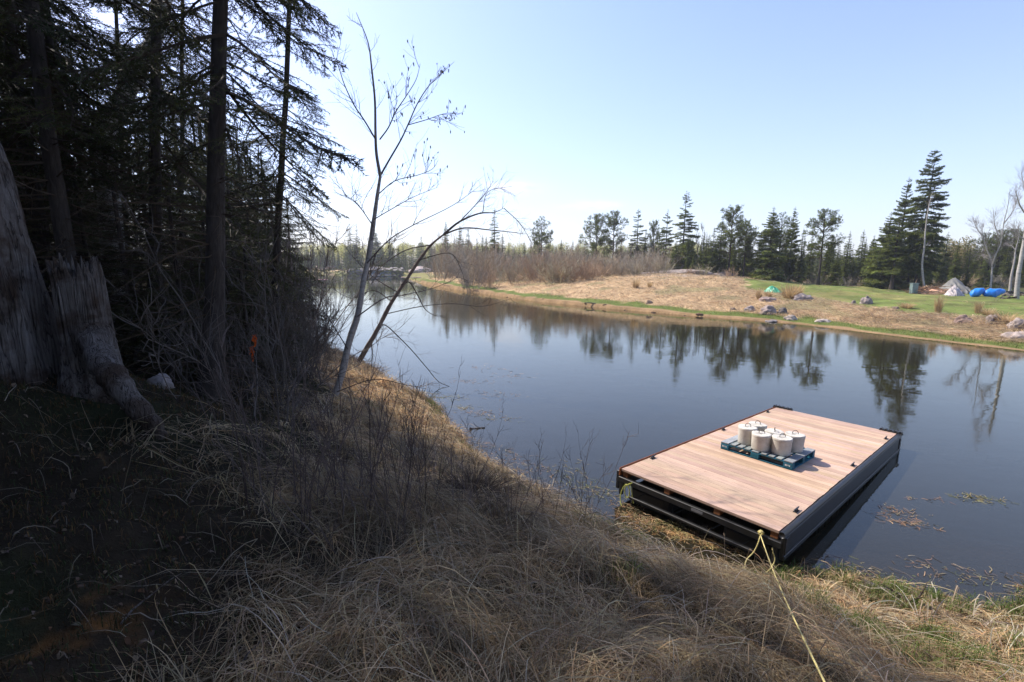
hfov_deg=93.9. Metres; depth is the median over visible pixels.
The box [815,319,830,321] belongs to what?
boulder
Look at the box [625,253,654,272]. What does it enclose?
willow shrub
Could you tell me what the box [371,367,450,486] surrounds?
bare shrub
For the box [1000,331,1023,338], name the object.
boulder
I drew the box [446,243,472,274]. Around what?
alder shrub
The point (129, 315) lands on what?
spruce tree
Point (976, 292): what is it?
tarp bundle
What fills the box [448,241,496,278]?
willow shrub
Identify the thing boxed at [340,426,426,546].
bare shrub
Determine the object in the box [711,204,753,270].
pine tree
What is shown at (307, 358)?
bare shrub
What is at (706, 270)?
brown shrub
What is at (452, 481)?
bare shrub
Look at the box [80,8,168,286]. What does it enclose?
spruce tree
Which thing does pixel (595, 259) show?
willow shrub
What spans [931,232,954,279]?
spruce tree
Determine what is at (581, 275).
willow shrub
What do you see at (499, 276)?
willow shrub
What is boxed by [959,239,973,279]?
spruce tree
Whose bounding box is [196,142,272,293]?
spruce tree
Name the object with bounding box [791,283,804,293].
straw tuft
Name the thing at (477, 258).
willow shrub
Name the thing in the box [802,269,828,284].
brown shrub
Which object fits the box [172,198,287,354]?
spruce tree
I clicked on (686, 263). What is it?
spruce tree
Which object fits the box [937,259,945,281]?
spruce tree
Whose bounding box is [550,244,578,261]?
willow shrub
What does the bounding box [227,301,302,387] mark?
bare shrub
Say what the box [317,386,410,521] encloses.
bare shrub
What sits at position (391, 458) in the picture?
bare shrub
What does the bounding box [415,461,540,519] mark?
grass tuft
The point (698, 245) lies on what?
young birch
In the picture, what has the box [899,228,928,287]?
spruce tree
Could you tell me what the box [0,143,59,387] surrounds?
tree snag
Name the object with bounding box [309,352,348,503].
bare shrub
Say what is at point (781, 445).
concrete anchor
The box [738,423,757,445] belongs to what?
concrete anchor
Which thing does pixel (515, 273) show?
willow shrub
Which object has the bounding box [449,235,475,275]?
alder shrub
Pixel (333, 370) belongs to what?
bare shrub
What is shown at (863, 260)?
spruce tree
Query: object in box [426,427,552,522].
bare shrub
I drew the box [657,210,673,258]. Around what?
spruce tree
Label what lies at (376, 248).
spruce tree
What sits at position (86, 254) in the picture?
spruce tree
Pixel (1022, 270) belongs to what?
spruce tree
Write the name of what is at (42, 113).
spruce tree
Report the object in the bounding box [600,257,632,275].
willow shrub
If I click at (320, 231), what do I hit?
alder shrub
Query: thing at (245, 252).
spruce tree
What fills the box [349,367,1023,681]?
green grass
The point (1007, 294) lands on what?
log
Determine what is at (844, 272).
spruce tree
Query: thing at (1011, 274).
birch tree
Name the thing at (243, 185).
spruce tree
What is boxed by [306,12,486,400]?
birch sapling
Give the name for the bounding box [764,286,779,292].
tarp
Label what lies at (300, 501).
bare shrub
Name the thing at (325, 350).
bare shrub
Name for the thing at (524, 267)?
willow shrub
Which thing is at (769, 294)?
straw tuft
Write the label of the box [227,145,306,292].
spruce tree
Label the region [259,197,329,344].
spruce tree
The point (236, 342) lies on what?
bare shrub
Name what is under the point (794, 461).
pallet
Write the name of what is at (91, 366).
tree stump
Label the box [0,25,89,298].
spruce tree
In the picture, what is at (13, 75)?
spruce tree
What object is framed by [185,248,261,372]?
spruce tree
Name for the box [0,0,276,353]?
spruce tree
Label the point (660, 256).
willow shrub
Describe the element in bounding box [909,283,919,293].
utility box
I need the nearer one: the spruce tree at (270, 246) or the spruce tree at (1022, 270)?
the spruce tree at (270, 246)
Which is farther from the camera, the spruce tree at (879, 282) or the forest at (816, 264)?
the forest at (816, 264)
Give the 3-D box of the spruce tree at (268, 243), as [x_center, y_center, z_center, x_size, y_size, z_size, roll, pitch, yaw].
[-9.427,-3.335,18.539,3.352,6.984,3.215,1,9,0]
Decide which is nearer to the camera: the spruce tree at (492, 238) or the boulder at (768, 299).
the boulder at (768, 299)
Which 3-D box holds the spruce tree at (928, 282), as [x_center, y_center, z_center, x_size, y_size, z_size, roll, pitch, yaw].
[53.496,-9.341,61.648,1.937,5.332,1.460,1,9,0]
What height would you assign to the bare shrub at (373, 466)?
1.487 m
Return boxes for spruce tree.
[0,0,94,89]
[0,0,187,310]
[0,0,197,309]
[0,0,246,365]
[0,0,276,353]
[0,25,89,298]
[1,9,116,244]
[4,0,147,288]
[5,114,88,248]
[7,157,49,290]
[12,155,139,350]
[35,150,175,338]
[39,0,368,405]
[43,124,170,318]
[50,10,99,260]
[71,175,195,364]
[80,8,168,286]
[84,138,201,318]
[89,150,192,342]
[110,0,246,296]
[111,0,229,288]
[112,184,269,369]
[119,251,199,382]
[120,245,192,353]
[122,109,205,291]
[135,83,198,265]
[138,271,200,388]
[142,148,243,323]
[143,124,254,285]
[148,246,240,373]
[162,121,269,296]
[164,125,265,287]
[167,177,281,343]
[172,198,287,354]
[183,246,248,344]
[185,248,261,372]
[187,174,267,301]
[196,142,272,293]
[203,0,349,376]
[225,139,288,267]
[225,154,284,269]
[225,200,304,357]
[225,261,302,389]
[226,242,303,363]
[227,118,270,256]
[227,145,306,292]
[234,149,310,340]
[235,213,303,327]
[236,268,308,360]
[242,144,294,279]
[243,143,338,332]
[247,233,314,344]
[254,165,307,317]
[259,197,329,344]
[269,173,319,322]
[280,249,322,337]
[282,196,333,330]
[304,245,310,267]
[311,245,316,266]
[317,251,323,269]
[336,248,340,269]
[342,223,361,268]
[352,225,364,267]
[364,230,382,266]
[385,241,394,266]
[415,237,424,265]
[442,222,450,266]
[456,230,464,258]
[465,230,470,268]
[487,211,500,252]
[500,234,506,258]
[628,209,646,261]
[642,230,650,257]
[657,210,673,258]
[667,191,699,261]
[668,242,684,269]
[679,235,696,268]
[684,239,697,268]
[684,257,689,268]
[690,256,695,268]
[696,228,705,269]
[701,239,708,270]
[702,235,712,263]
[704,228,720,272]
[708,221,728,269]
[716,246,721,271]
[722,258,727,271]
[727,240,736,273]
[734,254,742,276]
[738,244,755,277]
[745,208,786,280]
[779,207,805,275]
[785,256,793,280]
[791,230,807,281]
[799,246,807,282]
[803,234,816,280]
[816,236,836,284]
[820,249,830,284]
[826,254,842,285]
[838,254,848,285]
[839,232,853,280]
[846,258,858,284]
[852,231,865,281]
[856,235,879,285]
[856,237,867,282]
[861,212,909,289]
[875,178,924,287]
[875,215,909,289]
[896,150,951,285]
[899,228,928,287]
[920,257,932,285]
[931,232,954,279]
[933,260,946,285]
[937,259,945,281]
[945,240,962,282]
[946,240,956,281]
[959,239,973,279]
[961,247,972,277]
[962,252,972,286]
[963,257,979,286]
[973,248,1000,287]
[993,243,1001,283]
[997,245,1014,286]
[1002,233,1022,280]
[1017,249,1023,282]
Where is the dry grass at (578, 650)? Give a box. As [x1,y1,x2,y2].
[0,344,1023,681]
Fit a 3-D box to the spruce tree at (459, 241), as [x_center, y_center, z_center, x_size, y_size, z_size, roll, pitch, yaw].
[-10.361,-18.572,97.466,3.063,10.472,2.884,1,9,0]
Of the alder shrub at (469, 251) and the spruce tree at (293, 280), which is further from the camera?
the alder shrub at (469, 251)
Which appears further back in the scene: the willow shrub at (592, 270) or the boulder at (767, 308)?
the willow shrub at (592, 270)
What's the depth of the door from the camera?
44.78 m
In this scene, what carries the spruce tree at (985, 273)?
on the ground at (42, 624)
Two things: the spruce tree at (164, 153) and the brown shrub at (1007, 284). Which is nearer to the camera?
the spruce tree at (164, 153)
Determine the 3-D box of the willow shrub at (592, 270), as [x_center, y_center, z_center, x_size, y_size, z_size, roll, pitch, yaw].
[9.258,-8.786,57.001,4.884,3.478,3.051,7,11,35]
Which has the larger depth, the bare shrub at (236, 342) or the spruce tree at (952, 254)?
the spruce tree at (952, 254)
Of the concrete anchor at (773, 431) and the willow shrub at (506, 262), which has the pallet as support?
the concrete anchor at (773, 431)
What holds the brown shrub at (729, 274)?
on the ground at (42, 624)
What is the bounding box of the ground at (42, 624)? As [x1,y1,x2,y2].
[0,256,1023,681]
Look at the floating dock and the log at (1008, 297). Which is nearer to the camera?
the floating dock
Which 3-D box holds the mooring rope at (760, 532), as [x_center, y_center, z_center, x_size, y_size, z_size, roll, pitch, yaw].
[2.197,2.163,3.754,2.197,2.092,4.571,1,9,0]
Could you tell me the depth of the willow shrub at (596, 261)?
62.39 m
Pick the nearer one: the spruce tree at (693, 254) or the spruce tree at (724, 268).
the spruce tree at (724, 268)
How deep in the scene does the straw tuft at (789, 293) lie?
38.85 m
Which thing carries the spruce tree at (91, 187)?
on the ground at (42, 624)
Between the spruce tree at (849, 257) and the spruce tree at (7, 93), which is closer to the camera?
the spruce tree at (7, 93)
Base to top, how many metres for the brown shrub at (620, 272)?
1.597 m
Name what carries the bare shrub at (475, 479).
on the ground at (42, 624)
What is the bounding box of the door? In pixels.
[913,285,917,292]
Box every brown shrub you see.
[614,266,629,275]
[681,267,697,273]
[694,263,715,274]
[723,266,740,275]
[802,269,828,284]
[838,277,852,285]
[847,277,861,285]
[961,273,981,284]
[983,275,1013,287]
[1000,275,1023,287]
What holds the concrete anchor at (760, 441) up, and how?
on the pallet
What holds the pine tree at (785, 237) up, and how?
on the ground at (42, 624)
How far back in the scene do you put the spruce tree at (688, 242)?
64.68 m
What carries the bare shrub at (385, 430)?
on the ground at (42, 624)
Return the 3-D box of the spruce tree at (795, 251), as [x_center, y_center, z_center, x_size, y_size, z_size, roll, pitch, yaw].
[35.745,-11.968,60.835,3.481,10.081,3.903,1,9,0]
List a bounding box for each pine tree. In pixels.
[529,216,553,254]
[578,213,612,256]
[599,210,630,257]
[644,220,661,255]
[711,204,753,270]
[729,218,763,277]
[768,211,797,268]
[797,208,846,284]
[964,245,982,272]
[967,232,997,279]
[979,229,1021,275]
[997,228,1023,282]
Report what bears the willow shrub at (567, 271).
on the ground at (42, 624)
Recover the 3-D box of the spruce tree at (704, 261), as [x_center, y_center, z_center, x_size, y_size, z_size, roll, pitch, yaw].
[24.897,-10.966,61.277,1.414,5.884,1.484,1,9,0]
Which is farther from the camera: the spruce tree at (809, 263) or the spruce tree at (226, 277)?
the spruce tree at (809, 263)
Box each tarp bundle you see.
[970,288,984,296]
[983,288,1005,296]
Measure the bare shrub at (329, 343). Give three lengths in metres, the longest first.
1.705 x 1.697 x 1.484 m
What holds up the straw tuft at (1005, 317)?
on the ground at (42, 624)
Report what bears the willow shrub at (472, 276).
on the ground at (42, 624)
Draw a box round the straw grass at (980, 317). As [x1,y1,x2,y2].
[428,272,1023,341]
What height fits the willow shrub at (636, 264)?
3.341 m
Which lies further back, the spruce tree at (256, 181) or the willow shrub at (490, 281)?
the willow shrub at (490, 281)
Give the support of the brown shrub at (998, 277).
on the ground at (42, 624)
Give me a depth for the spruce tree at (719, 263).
60.68 m
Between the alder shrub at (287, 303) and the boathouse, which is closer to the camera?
the alder shrub at (287, 303)
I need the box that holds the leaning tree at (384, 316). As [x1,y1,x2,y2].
[329,167,537,386]
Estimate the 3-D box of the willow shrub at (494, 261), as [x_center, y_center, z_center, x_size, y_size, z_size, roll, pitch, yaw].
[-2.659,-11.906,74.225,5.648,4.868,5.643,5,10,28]
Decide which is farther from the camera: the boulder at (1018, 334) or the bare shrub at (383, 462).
the boulder at (1018, 334)
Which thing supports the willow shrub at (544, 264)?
on the ground at (42, 624)
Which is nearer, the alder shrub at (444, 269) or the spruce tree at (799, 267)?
the spruce tree at (799, 267)
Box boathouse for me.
[369,267,404,275]
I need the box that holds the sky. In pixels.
[5,0,1023,257]
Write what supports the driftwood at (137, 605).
on the ground at (42, 624)
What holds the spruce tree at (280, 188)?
on the ground at (42, 624)
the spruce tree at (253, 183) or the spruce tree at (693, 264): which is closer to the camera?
the spruce tree at (253, 183)
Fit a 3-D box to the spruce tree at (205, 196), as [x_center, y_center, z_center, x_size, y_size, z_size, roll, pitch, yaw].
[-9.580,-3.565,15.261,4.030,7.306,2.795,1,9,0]
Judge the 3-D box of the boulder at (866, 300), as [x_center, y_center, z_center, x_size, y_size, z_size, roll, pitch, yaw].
[26.635,-3.023,35.913,1.012,0.774,0.744,-1,9,-12]
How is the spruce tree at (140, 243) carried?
on the ground at (42, 624)
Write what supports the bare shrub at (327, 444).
on the ground at (42, 624)
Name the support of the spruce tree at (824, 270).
on the ground at (42, 624)
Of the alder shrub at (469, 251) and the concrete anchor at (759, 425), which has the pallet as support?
the concrete anchor at (759, 425)
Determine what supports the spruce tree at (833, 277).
on the ground at (42, 624)
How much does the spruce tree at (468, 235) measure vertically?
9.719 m
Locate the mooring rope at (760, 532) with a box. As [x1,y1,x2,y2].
[746,529,825,681]
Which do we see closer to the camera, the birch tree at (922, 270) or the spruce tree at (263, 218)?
the spruce tree at (263, 218)
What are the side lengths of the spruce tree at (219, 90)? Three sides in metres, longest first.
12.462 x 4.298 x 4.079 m
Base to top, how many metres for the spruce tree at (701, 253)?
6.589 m
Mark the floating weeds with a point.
(646, 522)
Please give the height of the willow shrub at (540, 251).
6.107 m
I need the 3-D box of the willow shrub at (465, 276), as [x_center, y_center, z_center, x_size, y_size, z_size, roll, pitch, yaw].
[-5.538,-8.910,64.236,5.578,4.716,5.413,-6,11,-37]
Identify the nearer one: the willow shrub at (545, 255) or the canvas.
the canvas
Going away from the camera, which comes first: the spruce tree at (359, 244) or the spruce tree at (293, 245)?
the spruce tree at (293, 245)
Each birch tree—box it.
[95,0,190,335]
[921,188,935,285]
[965,188,1023,287]
[1002,161,1023,298]
[1002,221,1020,290]
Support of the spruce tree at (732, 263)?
on the ground at (42, 624)
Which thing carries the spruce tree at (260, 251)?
on the ground at (42, 624)
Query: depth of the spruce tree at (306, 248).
165.90 m
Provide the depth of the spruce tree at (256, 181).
24.10 m
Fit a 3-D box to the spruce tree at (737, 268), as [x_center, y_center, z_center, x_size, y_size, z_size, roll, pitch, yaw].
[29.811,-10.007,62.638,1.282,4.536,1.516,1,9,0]
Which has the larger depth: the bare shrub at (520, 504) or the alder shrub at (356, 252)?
the alder shrub at (356, 252)
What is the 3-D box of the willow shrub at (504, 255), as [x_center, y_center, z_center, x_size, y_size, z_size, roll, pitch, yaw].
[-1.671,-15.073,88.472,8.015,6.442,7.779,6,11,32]
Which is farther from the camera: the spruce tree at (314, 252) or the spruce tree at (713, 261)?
the spruce tree at (314, 252)
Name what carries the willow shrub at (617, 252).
on the ground at (42, 624)
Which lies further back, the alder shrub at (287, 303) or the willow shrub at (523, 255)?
the willow shrub at (523, 255)
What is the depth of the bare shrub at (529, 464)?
6.11 m
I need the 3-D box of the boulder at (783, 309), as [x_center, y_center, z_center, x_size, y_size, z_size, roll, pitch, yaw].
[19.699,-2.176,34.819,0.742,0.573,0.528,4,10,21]
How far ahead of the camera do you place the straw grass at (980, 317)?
35.50 m
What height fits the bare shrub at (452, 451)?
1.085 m
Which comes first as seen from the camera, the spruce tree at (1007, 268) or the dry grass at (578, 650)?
the dry grass at (578, 650)
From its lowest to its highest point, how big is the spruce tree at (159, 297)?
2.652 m
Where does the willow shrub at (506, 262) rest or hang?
on the ground at (42, 624)
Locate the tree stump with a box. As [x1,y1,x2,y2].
[45,252,168,439]
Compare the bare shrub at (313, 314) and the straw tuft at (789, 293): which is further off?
the straw tuft at (789, 293)
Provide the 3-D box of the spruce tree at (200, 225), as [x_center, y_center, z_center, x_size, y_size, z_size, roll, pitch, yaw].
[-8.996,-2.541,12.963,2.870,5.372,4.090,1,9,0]
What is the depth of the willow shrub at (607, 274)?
60.23 m
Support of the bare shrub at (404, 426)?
on the ground at (42, 624)
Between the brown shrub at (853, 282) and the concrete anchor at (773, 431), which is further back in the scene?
the brown shrub at (853, 282)
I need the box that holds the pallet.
[721,435,814,469]
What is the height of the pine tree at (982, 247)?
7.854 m
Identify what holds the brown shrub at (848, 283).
on the ground at (42, 624)
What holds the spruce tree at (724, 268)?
on the ground at (42, 624)
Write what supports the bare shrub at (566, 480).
on the ground at (42, 624)
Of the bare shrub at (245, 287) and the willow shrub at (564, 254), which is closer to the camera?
the bare shrub at (245, 287)
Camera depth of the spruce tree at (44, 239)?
8.38 m
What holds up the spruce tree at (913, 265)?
on the ground at (42, 624)
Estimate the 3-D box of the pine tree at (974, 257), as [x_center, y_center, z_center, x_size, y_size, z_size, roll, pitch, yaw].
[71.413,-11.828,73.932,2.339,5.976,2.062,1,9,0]
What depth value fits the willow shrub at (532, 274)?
62.04 m
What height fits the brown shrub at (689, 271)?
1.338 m
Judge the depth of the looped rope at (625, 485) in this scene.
7.63 m
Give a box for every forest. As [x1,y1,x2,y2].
[286,242,700,261]
[291,244,660,276]
[641,241,987,280]
[936,235,1019,281]
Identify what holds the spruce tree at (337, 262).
on the ground at (42, 624)
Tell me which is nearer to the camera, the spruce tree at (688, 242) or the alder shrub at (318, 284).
the alder shrub at (318, 284)
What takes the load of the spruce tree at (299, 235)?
on the ground at (42, 624)
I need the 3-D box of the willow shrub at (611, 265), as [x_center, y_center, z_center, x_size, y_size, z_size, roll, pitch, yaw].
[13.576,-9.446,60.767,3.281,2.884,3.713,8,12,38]
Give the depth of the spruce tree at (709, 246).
68.73 m
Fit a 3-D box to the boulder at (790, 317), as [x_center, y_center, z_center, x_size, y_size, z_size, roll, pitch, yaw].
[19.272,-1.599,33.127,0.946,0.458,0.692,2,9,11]
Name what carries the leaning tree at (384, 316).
on the ground at (42, 624)
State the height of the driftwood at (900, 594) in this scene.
0.322 m
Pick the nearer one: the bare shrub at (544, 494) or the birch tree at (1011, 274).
the bare shrub at (544, 494)
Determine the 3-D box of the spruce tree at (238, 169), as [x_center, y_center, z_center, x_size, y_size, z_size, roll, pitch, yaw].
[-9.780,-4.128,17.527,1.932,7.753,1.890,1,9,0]
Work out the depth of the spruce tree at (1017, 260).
63.75 m
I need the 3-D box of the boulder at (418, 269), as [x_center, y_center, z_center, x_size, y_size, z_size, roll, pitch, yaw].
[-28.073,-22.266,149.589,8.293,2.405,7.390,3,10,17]
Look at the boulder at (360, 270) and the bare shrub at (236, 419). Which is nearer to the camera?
the bare shrub at (236, 419)
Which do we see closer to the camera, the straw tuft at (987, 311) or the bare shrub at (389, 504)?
the bare shrub at (389, 504)
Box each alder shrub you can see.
[232,245,303,352]
[254,258,329,343]
[268,213,408,361]
[268,230,337,331]
[282,217,331,354]
[297,236,402,347]
[421,245,440,278]
[426,230,465,278]
[427,227,464,275]
[430,245,460,279]
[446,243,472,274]
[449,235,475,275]
[453,235,489,273]
[454,239,486,264]
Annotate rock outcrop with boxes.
[640,269,737,276]
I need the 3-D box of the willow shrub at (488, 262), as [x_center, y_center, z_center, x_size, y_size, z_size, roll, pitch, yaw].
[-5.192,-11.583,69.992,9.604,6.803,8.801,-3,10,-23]
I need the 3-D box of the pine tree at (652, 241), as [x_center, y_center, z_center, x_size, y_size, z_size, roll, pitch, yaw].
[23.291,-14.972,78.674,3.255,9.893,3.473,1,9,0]
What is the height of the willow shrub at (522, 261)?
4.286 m
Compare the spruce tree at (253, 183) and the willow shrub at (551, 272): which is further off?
the willow shrub at (551, 272)
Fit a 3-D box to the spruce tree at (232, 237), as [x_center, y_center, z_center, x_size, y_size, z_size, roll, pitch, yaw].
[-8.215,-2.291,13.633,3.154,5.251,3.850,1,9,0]
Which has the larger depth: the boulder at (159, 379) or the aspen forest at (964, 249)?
the aspen forest at (964, 249)
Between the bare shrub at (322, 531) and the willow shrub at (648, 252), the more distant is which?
the willow shrub at (648, 252)
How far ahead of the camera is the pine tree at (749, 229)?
58.53 m
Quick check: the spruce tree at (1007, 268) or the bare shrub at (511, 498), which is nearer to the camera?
the bare shrub at (511, 498)
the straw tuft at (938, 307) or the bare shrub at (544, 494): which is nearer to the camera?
the bare shrub at (544, 494)
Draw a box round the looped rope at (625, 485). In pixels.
[620,483,633,505]
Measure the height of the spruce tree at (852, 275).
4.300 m
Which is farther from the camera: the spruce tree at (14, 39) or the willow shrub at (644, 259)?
the willow shrub at (644, 259)
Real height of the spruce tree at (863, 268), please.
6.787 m
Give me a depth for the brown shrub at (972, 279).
62.17 m
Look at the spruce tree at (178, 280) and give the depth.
8.02 m
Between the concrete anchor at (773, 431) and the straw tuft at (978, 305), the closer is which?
the concrete anchor at (773, 431)
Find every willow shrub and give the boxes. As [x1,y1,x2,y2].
[442,241,508,280]
[447,243,506,280]
[447,254,489,286]
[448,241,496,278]
[451,259,487,291]
[455,242,507,279]
[477,263,508,288]
[478,248,510,276]
[478,248,520,273]
[486,241,517,265]
[490,254,532,281]
[495,262,509,278]
[501,257,529,283]
[507,244,567,282]
[512,244,536,266]
[514,251,537,269]
[515,257,536,277]
[521,259,539,278]
[524,251,572,282]
[528,244,559,268]
[530,251,558,280]
[531,244,566,258]
[531,248,575,273]
[533,254,584,283]
[538,263,560,281]
[546,243,587,262]
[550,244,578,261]
[554,247,583,260]
[554,249,587,281]
[569,252,601,274]
[570,245,611,264]
[572,260,601,279]
[574,258,609,280]
[579,250,604,275]
[585,250,622,269]
[598,264,614,276]
[599,250,631,273]
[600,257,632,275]
[607,258,629,275]
[611,237,640,261]
[618,243,679,264]
[618,252,660,275]
[620,250,666,264]
[623,250,660,272]
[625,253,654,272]
[639,243,684,269]
[641,254,663,273]
[651,254,675,272]
[652,255,677,269]
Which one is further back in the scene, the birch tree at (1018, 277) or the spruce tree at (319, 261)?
the spruce tree at (319, 261)
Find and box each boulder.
[146,373,174,388]
[348,268,362,274]
[408,266,431,272]
[744,305,755,311]
[758,305,776,314]
[759,297,775,301]
[777,307,786,313]
[783,315,797,319]
[792,293,812,300]
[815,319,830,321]
[859,296,872,303]
[954,314,972,323]
[985,314,1000,324]
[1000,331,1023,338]
[1006,318,1023,328]
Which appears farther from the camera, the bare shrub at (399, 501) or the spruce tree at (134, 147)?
the spruce tree at (134, 147)
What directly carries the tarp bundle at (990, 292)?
on the ground at (42, 624)
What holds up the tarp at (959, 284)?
on the ground at (42, 624)
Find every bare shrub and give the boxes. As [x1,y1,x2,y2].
[84,216,316,401]
[99,185,342,430]
[143,366,374,531]
[144,222,413,384]
[176,220,305,399]
[176,302,351,486]
[189,220,293,361]
[204,218,353,382]
[204,322,388,500]
[224,328,339,516]
[224,355,298,514]
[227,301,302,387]
[234,210,367,415]
[257,340,412,493]
[260,392,393,556]
[280,294,341,375]
[289,389,445,531]
[290,390,322,534]
[295,298,329,344]
[299,297,348,349]
[303,319,359,364]
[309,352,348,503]
[315,378,394,508]
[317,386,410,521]
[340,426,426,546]
[341,409,418,523]
[351,376,429,472]
[355,357,464,489]
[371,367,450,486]
[384,383,434,492]
[401,417,449,505]
[404,400,506,503]
[411,426,478,519]
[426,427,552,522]
[428,416,486,474]
[451,434,481,498]
[467,467,558,531]
[468,454,504,510]
[493,426,574,503]
[502,460,522,522]
[531,461,564,520]
[533,421,638,522]
[547,421,589,518]
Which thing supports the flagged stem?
on the ground at (42, 624)
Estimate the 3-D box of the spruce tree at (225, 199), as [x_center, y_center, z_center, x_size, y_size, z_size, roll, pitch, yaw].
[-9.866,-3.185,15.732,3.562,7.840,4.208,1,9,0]
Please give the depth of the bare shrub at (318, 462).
4.04 m
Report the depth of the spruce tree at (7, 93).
11.13 m
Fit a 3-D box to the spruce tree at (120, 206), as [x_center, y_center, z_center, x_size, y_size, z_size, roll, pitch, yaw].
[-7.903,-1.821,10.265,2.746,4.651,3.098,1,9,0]
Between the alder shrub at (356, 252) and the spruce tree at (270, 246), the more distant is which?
the alder shrub at (356, 252)
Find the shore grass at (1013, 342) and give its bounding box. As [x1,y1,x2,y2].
[455,283,1023,348]
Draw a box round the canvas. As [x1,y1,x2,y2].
[944,285,964,295]
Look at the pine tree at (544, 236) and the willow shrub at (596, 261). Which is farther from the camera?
the pine tree at (544, 236)
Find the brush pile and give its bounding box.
[897,276,962,294]
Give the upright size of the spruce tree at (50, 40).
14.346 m
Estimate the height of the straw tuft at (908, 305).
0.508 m
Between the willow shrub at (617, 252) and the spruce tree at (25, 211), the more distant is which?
the willow shrub at (617, 252)
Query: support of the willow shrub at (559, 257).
on the ground at (42, 624)
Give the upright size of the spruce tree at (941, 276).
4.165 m
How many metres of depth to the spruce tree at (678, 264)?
64.69 m
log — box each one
[1000,293,1018,298]
[1002,288,1023,295]
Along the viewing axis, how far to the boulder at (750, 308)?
36.05 m
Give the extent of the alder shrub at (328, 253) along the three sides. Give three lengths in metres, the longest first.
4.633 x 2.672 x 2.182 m
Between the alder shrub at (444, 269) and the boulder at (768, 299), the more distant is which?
the alder shrub at (444, 269)
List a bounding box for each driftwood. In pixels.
[120,573,181,624]
[236,632,274,669]
[862,579,933,609]
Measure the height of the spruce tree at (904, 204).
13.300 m
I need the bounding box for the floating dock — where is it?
[616,405,902,562]
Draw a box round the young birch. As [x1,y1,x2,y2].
[694,223,706,264]
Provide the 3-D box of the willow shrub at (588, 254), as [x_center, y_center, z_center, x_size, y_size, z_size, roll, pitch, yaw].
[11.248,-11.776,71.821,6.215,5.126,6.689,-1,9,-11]
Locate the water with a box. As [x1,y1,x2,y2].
[298,274,1023,605]
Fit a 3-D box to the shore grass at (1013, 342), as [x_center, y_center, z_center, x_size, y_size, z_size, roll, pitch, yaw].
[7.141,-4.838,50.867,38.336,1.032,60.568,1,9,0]
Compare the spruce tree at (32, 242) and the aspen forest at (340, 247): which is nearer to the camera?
the spruce tree at (32, 242)
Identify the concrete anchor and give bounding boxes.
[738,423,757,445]
[748,420,766,431]
[751,429,771,451]
[765,427,784,447]
[771,433,792,455]
[785,430,805,452]
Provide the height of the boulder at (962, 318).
0.608 m
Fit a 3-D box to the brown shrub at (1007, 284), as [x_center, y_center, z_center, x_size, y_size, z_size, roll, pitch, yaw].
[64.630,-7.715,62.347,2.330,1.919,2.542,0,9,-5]
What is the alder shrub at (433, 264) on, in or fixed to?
on the ground at (42, 624)
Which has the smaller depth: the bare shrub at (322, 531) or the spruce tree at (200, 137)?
the bare shrub at (322, 531)
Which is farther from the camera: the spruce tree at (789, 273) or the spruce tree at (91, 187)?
the spruce tree at (789, 273)
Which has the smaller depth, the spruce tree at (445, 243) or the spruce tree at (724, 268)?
the spruce tree at (724, 268)
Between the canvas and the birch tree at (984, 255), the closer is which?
the canvas
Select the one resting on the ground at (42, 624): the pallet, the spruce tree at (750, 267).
the spruce tree at (750, 267)
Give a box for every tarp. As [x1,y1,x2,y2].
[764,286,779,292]
[939,277,971,293]
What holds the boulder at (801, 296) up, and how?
on the ground at (42, 624)
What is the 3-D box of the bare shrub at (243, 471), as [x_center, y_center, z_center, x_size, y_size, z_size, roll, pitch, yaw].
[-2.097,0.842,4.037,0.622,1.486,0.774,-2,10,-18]
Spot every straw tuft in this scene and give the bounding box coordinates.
[629,279,640,287]
[755,288,763,298]
[763,290,774,296]
[775,283,802,298]
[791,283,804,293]
[896,301,916,307]
[931,295,945,312]
[972,301,984,313]
[975,311,1023,323]
[977,308,1000,314]
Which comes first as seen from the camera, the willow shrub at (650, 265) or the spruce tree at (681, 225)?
the willow shrub at (650, 265)
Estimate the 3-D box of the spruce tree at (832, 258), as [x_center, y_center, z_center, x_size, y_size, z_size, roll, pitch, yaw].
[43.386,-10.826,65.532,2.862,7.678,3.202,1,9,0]
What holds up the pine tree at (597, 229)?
on the ground at (42, 624)
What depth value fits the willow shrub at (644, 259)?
66.59 m
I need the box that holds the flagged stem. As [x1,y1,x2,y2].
[249,298,256,387]
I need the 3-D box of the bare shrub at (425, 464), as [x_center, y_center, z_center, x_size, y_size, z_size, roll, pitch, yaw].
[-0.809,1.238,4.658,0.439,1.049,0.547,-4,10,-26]
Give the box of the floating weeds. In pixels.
[418,365,1022,596]
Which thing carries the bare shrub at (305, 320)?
on the ground at (42, 624)
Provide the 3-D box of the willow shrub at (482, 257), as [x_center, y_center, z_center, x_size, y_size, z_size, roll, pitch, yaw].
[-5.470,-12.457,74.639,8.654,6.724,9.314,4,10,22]
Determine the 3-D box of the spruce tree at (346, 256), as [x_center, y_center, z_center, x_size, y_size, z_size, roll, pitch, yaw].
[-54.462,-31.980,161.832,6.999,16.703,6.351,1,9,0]
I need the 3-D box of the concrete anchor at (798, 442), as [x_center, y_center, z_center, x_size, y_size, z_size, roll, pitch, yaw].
[4.985,1.747,8.439,0.317,0.368,0.317,4,8,17]
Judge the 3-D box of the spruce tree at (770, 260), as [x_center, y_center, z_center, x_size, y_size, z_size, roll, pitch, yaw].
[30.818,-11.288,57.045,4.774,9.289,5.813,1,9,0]
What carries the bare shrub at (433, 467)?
on the ground at (42, 624)

